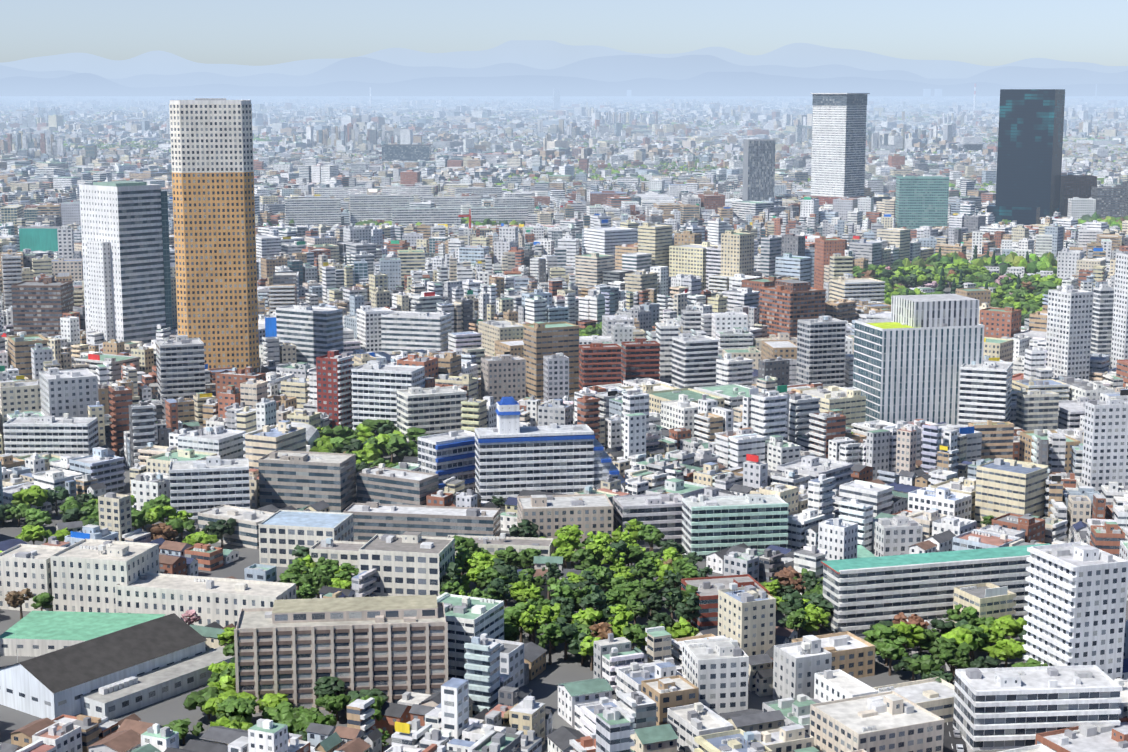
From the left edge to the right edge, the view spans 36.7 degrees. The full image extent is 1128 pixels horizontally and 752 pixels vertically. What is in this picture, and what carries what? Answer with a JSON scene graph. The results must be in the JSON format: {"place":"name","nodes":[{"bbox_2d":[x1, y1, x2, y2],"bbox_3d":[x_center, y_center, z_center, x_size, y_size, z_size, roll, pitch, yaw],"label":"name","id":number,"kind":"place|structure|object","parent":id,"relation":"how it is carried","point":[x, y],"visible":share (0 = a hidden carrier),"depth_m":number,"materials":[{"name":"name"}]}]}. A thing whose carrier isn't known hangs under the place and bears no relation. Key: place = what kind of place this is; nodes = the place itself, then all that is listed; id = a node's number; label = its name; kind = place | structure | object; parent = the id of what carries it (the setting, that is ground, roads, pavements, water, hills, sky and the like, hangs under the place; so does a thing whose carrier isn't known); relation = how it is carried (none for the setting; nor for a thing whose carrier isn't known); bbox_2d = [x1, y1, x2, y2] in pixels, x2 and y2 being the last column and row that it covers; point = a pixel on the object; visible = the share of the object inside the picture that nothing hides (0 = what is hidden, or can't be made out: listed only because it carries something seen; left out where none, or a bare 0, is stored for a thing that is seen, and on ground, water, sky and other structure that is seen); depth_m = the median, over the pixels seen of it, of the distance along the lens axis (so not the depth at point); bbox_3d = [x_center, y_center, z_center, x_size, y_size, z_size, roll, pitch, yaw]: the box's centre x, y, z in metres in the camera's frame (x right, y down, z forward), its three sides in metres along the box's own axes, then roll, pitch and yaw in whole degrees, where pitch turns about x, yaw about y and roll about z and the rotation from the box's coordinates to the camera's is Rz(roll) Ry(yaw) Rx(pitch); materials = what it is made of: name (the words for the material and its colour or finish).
{"place":"outdoors","nodes":[
{"label":"outdoors","id":0,"kind":"place"},
{"bbox_2d":[0,72,1127,95],"bbox_3d":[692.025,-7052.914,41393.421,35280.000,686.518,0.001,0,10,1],"label":"mountains","id":1,"kind":"structure","parent":0,"point":[703,84],"depth_m":41406.58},
{"bbox_2d":[0,40,1127,78],"bbox_3d":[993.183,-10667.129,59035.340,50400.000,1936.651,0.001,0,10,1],"label":"mountains","id":2,"kind":"structure","parent":0,"point":[544,54],"depth_m":59000.04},
{"bbox_2d":[0,55,1127,87],"bbox_3d":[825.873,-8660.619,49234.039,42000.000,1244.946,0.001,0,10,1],"label":"mountains","id":3,"kind":"structure","parent":0,"point":[616,68],"depth_m":49198.98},
{"bbox_2d":[0,96,1127,751],"bbox_3d":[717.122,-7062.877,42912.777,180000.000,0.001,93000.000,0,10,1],"label":"ground","id":4,"kind":"structure","parent":0,"point":[542,686],"depth_m":559.60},
{"bbox_2d":[3,280,1029,751],"bbox_3d":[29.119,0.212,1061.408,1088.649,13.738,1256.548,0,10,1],"label":"tree trunks","id":5,"kind":"object","parent":4,"relation":"on","point":[887,660],"visible":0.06,"depth_m":571.51,"materials":[{"name":"brown plant"}]},
{"bbox_2d":[0,99,1127,746],"bbox_3d":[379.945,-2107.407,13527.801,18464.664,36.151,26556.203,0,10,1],"label":"trees","id":6,"kind":"object","parent":5,"relation":"on","point":[618,607],"visible":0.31,"depth_m":609.96,"materials":[{"name":"green plant"}]},
{"bbox_2d":[0,89,1127,751],"bbox_3d":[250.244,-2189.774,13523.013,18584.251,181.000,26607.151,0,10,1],"label":"city buildings","id":7,"kind":"structure","parent":4,"relation":"on","point":[86,635],"depth_m":916.80,"materials":[{"name":"white concrete"}]},
{"bbox_2d":[0,93,1127,751],"bbox_3d":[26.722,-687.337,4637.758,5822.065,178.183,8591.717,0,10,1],"label":"building roofs","id":8,"kind":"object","parent":7,"relation":"on","point":[666,673],"visible":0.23,"depth_m":754.38,"materials":[{"name":"grey concrete"}]},
{"bbox_2d":[370,83,1096,227],"bbox_3d":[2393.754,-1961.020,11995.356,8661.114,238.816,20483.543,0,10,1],"label":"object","id":9,"kind":"object","parent":4,"relation":"on","point":[974,108],"visible":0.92,"depth_m":13093.75,"materials":[{"name":"grey"}]},
{"bbox_2d":[987,89,1064,224],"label":"glass tower","id":10,"kind":"structure","parent":4,"relation":"on","point":[1029,155],"depth_m":2293.35,"materials":[{"name":"glass"}]},
{"bbox_2d":[0,0,1127,65],"label":"sky","id":11,"kind":"structure","parent":0,"point":[239,32],"materials":[{"name":"blue"}]},
{"bbox_2d":[911,646,974,751],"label":"road","id":12,"kind":"structure","parent":0,"point":[950,741],"depth_m":490.38,"materials":[{"name":"grey asphalt"}]},
{"bbox_2d":[953,730,963,751],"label":"cars","id":13,"kind":"object","parent":12,"relation":"on","point":[959,747],"visible":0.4,"depth_m":481.19,"materials":[{"name":"paint"}]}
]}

